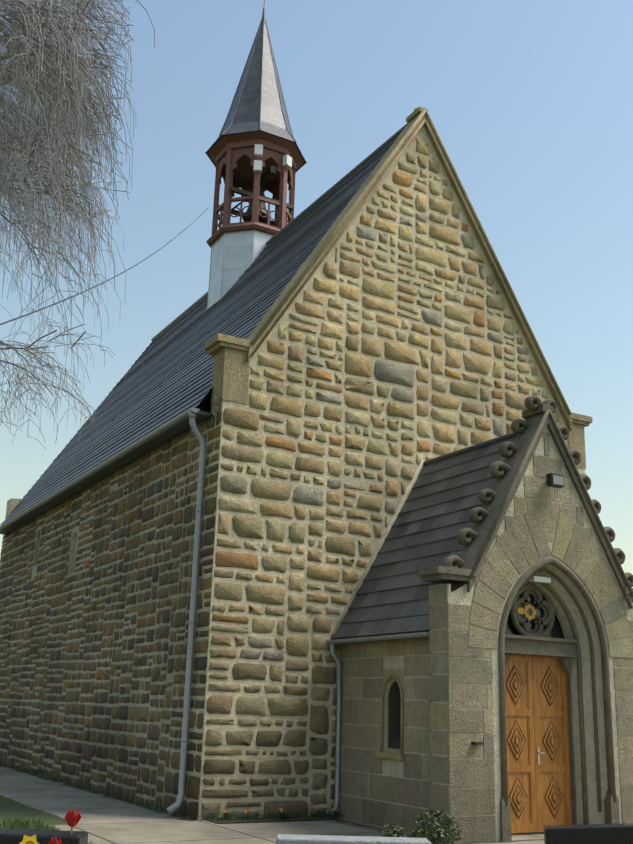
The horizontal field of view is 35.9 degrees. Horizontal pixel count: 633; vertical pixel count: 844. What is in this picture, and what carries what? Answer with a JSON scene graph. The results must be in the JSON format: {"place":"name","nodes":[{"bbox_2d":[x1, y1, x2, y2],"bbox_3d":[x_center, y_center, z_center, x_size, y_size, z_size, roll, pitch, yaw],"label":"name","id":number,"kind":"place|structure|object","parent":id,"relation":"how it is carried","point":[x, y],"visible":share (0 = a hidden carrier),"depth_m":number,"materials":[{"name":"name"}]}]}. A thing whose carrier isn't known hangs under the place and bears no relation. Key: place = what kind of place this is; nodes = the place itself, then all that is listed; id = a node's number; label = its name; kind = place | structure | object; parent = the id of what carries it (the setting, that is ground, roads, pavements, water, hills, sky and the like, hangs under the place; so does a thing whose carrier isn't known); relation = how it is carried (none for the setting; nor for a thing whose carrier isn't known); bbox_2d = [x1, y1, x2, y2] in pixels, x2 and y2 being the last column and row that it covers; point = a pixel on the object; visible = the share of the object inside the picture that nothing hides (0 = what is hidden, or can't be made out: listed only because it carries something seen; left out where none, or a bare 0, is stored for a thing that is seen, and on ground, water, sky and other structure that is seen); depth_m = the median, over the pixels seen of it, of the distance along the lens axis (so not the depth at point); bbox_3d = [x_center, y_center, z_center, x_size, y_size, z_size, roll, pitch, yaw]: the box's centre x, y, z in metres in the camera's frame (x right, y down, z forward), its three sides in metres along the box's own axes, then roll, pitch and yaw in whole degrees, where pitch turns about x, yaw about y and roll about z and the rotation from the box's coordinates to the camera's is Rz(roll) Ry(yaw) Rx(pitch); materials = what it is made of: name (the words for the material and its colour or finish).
{"place":"outdoors","nodes":[
{"label":"outdoors","id":0,"kind":"place"},
{"bbox_2d":[0,795,67,828],"bbox_3d":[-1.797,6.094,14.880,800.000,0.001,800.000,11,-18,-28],"label":"ground","id":1,"kind":"structure","parent":0,"point":[9,808],"depth_m":15.32,"materials":[{"name":"green plant"}]},
{"bbox_2d":[0,829,87,843],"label":"grave","id":2,"kind":"object","parent":1,"relation":"on","point":[11,836],"visible":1,"depth_m":4.22,"materials":[{"name":"stone"}]},
{"bbox_2d":[19,835,38,843],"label":"yellow flower","id":3,"kind":"object","parent":2,"relation":"on","point":[28,839],"visible":1,"depth_m":3.78,"materials":[{"name":"yellow plant"}]},
{"bbox_2d":[0,412,221,819],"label":"side stones","id":4,"kind":"object","parent":1,"relation":"on","point":[121,506],"visible":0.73,"depth_m":19.69,"materials":[{"name":"brown stone"}]},
{"bbox_2d":[0,760,329,821],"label":"weeds","id":5,"kind":"object","parent":1,"relation":"on","point":[265,816],"visible":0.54,"depth_m":15.99,"materials":[{"name":"green plant"}]},
{"bbox_2d":[0,126,584,820],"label":"mortar joints","id":6,"kind":"object","parent":1,"relation":"on","point":[326,458],"visible":0.29,"depth_m":18.03,"materials":[{"name":"beige concrete"}]},
{"bbox_2d":[33,528,77,573],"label":"narrow windows","id":7,"kind":"structure","parent":6,"relation":"attached to","point":[72,552],"depth_m":23.57,"materials":[{"name":"grey glass"}]},
{"bbox_2d":[1,136,397,524],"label":"roof","id":8,"kind":"structure","parent":6,"relation":"on","point":[175,360],"depth_m":23.35,"materials":[{"name":"tile"}]},
{"bbox_2d":[207,229,273,308],"bbox_3d":[-1.883,-3.252,27.213,2.111,3.533,2.110,11,-18,-28],"label":"turret base","id":9,"kind":"object","parent":8,"relation":"on","point":[234,256],"visible":0.27,"depth_m":26.62,"materials":[{"name":"white metal"}]},
{"bbox_2d":[206,131,304,247],"bbox_3d":[-1.791,-6.307,28.101,2.611,2.878,2.611,11,-18,-28],"label":"belfry","id":10,"kind":"object","parent":9,"relation":"on","point":[233,157],"visible":0.71,"depth_m":27.49,"materials":[{"name":"brown wood"}]},
{"bbox_2d":[0,207,208,324],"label":"cable","id":11,"kind":"object","parent":10,"relation":"attached to","point":[94,286],"visible":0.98,"depth_m":14.40,"materials":[{"name":"grey plastic"}]},
{"bbox_2d":[205,7,306,162],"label":"spire ridge trim","id":12,"kind":"structure","parent":10,"relation":"on","point":[263,20],"depth_m":28.83,"materials":[{"name":"grey metal"}]},
{"bbox_2d":[206,23,305,171],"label":"spire","id":13,"kind":"structure","parent":10,"relation":"on","point":[246,117],"depth_m":28.29,"materials":[{"name":"grey metal"}]},
{"bbox_2d":[219,166,293,225],"bbox_3d":[-1.789,-6.386,28.124,1.950,1.679,1.950,11,-18,-28],"label":"bell","id":14,"kind":"object","parent":10,"relation":"attached to","point":[268,174],"visible":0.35,"depth_m":27.89,"materials":[{"name":"brown metal"}]},
{"bbox_2d":[253,144,291,172],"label":"loudspeakers","id":15,"kind":"object","parent":10,"relation":"attached to","point":[258,151],"visible":1,"depth_m":27.16,"materials":[{"name":"white plastic"}]},
{"bbox_2d":[0,407,428,814],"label":"gutters","id":16,"kind":"object","parent":6,"relation":"attached to","point":[190,413],"visible":0.98,"depth_m":16.33,"materials":[{"name":"metal"}]},
{"bbox_2d":[332,461,423,634],"bbox_3d":[1.989,2.372,18.118,3.863,3.374,0.110,11,-18,-28],"label":"roof flashing","id":17,"kind":"object","parent":6,"relation":"attached to","point":[395,515],"visible":0.3,"depth_m":17.67,"materials":[{"name":"grey metal"}]},
{"bbox_2d":[201,138,566,819],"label":"gable stones","id":18,"kind":"object","parent":6,"relation":"attached to","point":[251,526],"visible":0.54,"depth_m":17.60,"materials":[{"name":"beige stone"}]},
{"bbox_2d":[204,106,592,468],"bbox_3d":[2.053,-3.060,19.882,8.800,7.519,0.635,11,-18,-28],"label":"coping","id":19,"kind":"object","parent":6,"relation":"on","point":[232,355],"visible":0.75,"depth_m":19.43,"materials":[{"name":"beige stone"}]},
{"bbox_2d":[276,834,430,843],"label":"grey grave","id":20,"kind":"object","parent":1,"relation":"on","point":[301,839],"visible":1,"depth_m":6.29,"materials":[{"name":"stone"}]},
{"bbox_2d":[340,427,632,840],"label":"porch mortar joints","id":21,"kind":"object","parent":1,"relation":"on","point":[394,767],"visible":0.25,"depth_m":15.09,"materials":[{"name":"grey concrete"}]},
{"bbox_2d":[376,669,404,759],"bbox_3d":[1.252,4.518,15.172,0.330,1.325,0.680,11,-18,-28],"label":"lancet window","id":22,"kind":"structure","parent":21,"relation":"attached to","point":[391,676],"depth_m":15.27,"materials":[{"name":"grey stone"}]},
{"bbox_2d":[336,584,449,842],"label":"porch blocks","id":23,"kind":"structure","parent":21,"relation":"attached to","point":[403,790],"depth_m":14.81,"materials":[{"name":"grey stone"}]},
{"bbox_2d":[331,436,515,638],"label":"porch roof","id":24,"kind":"structure","parent":21,"relation":"on","point":[429,523],"depth_m":16.48,"materials":[{"name":"grey stone"}]},
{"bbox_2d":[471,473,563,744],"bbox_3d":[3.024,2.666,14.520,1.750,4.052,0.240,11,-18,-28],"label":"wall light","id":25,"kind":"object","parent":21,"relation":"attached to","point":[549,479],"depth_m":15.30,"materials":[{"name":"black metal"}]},
{"bbox_2d":[416,395,632,608],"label":"porch gable coping","id":26,"kind":"object","parent":21,"relation":"on","point":[496,499],"visible":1,"depth_m":15.40,"materials":[{"name":"grey stone"}]},
{"bbox_2d":[510,584,558,636],"bbox_3d":[3.380,2.977,15.341,1.596,0.900,0.112,11,-18,-28],"label":"tracery","id":27,"kind":"object","parent":21,"relation":"attached to","point":[546,605],"visible":0.83,"depth_m":15.33,"materials":[{"name":"grey stone"}]},
{"bbox_2d":[518,604,536,621],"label":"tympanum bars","id":28,"kind":"object","parent":27,"relation":"attached to","point":[521,610],"visible":0.75,"depth_m":15.37,"materials":[{"name":"yellow metal"}]},
{"bbox_2d":[505,594,563,638],"bbox_3d":[3.347,2.963,15.406,1.500,1.000,0.010,11,-18,-28],"label":"window glass","id":29,"kind":"object","parent":21,"relation":"attached to","point":[556,631],"visible":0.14,"depth_m":15.47,"materials":[{"name":"black glass"}]},
{"bbox_2d":[505,654,572,832],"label":"doors","id":30,"kind":"structure","parent":21,"relation":"attached to","point":[533,712],"depth_m":14.86,"materials":[{"name":"brown wood"}]},
{"bbox_2d":[506,665,562,818],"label":"carved diamond panels","id":31,"kind":"object","parent":30,"relation":"attached to","point":[525,742],"depth_m":14.81,"materials":[{"name":"brown wood"}]},
{"bbox_2d":[537,748,546,764],"bbox_3d":[3.416,5.057,14.788,0.140,0.250,0.065,11,-18,-28],"label":"handle","id":32,"kind":"object","parent":30,"relation":"attached to","point":[538,752],"visible":1,"depth_m":14.78,"materials":[{"name":"silver metal"}]},
{"bbox_2d":[529,576,550,583],"bbox_3d":[3.477,2.454,15.216,0.340,0.080,0.110,11,-18,-28],"label":"arch lamp","id":33,"kind":"object","parent":21,"relation":"attached to","point":[539,579],"visible":0.93,"depth_m":15.16,"materials":[{"name":"white"}]},
{"bbox_2d":[447,432,632,843],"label":"porch blocks","id":34,"kind":"structure","parent":21,"relation":"attached to","point":[521,544],"depth_m":14.69,"materials":[{"name":"grey stone"}]},
{"bbox_2d":[498,557,619,840],"bbox_3d":[3.457,4.118,14.804,2.250,4.114,0.590,11,-18,-28],"label":"door archway","id":35,"kind":"object","parent":21,"relation":"attached to","point":[563,651],"visible":0.9,"depth_m":14.97,"materials":[{"name":"grey stone"}]},
{"bbox_2d":[544,823,632,843],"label":"gravestone","id":36,"kind":"object","parent":1,"relation":"on","point":[594,834],"visible":1,"depth_m":6.32,"materials":[{"name":"stone"}]},
{"bbox_2d":[0,817,93,843],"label":"grass","id":37,"kind":"structure","parent":0,"point":[17,824],"depth_m":13.58,"materials":[{"name":"green plant"}]},
{"bbox_2d":[0,0,154,449],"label":"birch","id":38,"kind":"object","parent":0,"point":[76,87],"depth_m":7.92,"materials":[{"name":"grey plant"}]},
{"bbox_2d":[0,122,408,534],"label":"trim","id":39,"kind":"structure","parent":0,"point":[182,427],"depth_m":22.39,"materials":[{"name":"grey metal"}]},
{"bbox_2d":[0,764,544,843],"bbox_3d":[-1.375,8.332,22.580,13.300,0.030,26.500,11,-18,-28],"label":"path","id":40,"kind":"structure","parent":0,"point":[104,820],"depth_m":14.49,"materials":[{"name":"concrete"}]},
{"bbox_2d":[205,816,342,822],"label":"soil","id":41,"kind":"structure","parent":40,"relation":"on","point":[271,819],"depth_m":15.12,"materials":[{"name":"brown soil"}]},
{"bbox_2d":[48,806,342,843],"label":"flowers","id":42,"kind":"object","parent":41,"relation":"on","point":[288,818],"depth_m":4.33,"materials":[{"name":"plant"}]},
{"bbox_2d":[377,824,408,836],"bbox_3d":[1.007,5.378,12.729,0.451,0.284,0.378,11,-18,-28],"label":"shrub","id":43,"kind":"object","parent":40,"relation":"on","point":[395,828],"depth_m":12.73,"materials":[{"name":"green plant"}]},
{"bbox_2d":[409,809,461,843],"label":"shrub","id":44,"kind":"object","parent":40,"relation":"on","point":[434,814],"depth_m":12.84,"materials":[{"name":"green plant"}]},
{"bbox_2d":[223,806,338,812],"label":"flowers","id":45,"kind":"object","parent":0,"point":[280,809],"visible":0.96,"depth_m":15.23,"materials":[{"name":"orange plant"}]},
{"bbox_2d":[0,0,632,587],"label":"sky","id":46,"kind":"structure","parent":0,"point":[529,102],"materials":[{"name":"blue"}]},
{"bbox_2d":[332,432,516,643],"bbox_3d":[2.739,2.091,16.831,3.880,3.490,3.070,11,-18,-28],"label":"flashing","id":47,"kind":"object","parent":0,"point":[474,447],"depth_m":17.06,"materials":[{"name":"grey metal"}]}
]}

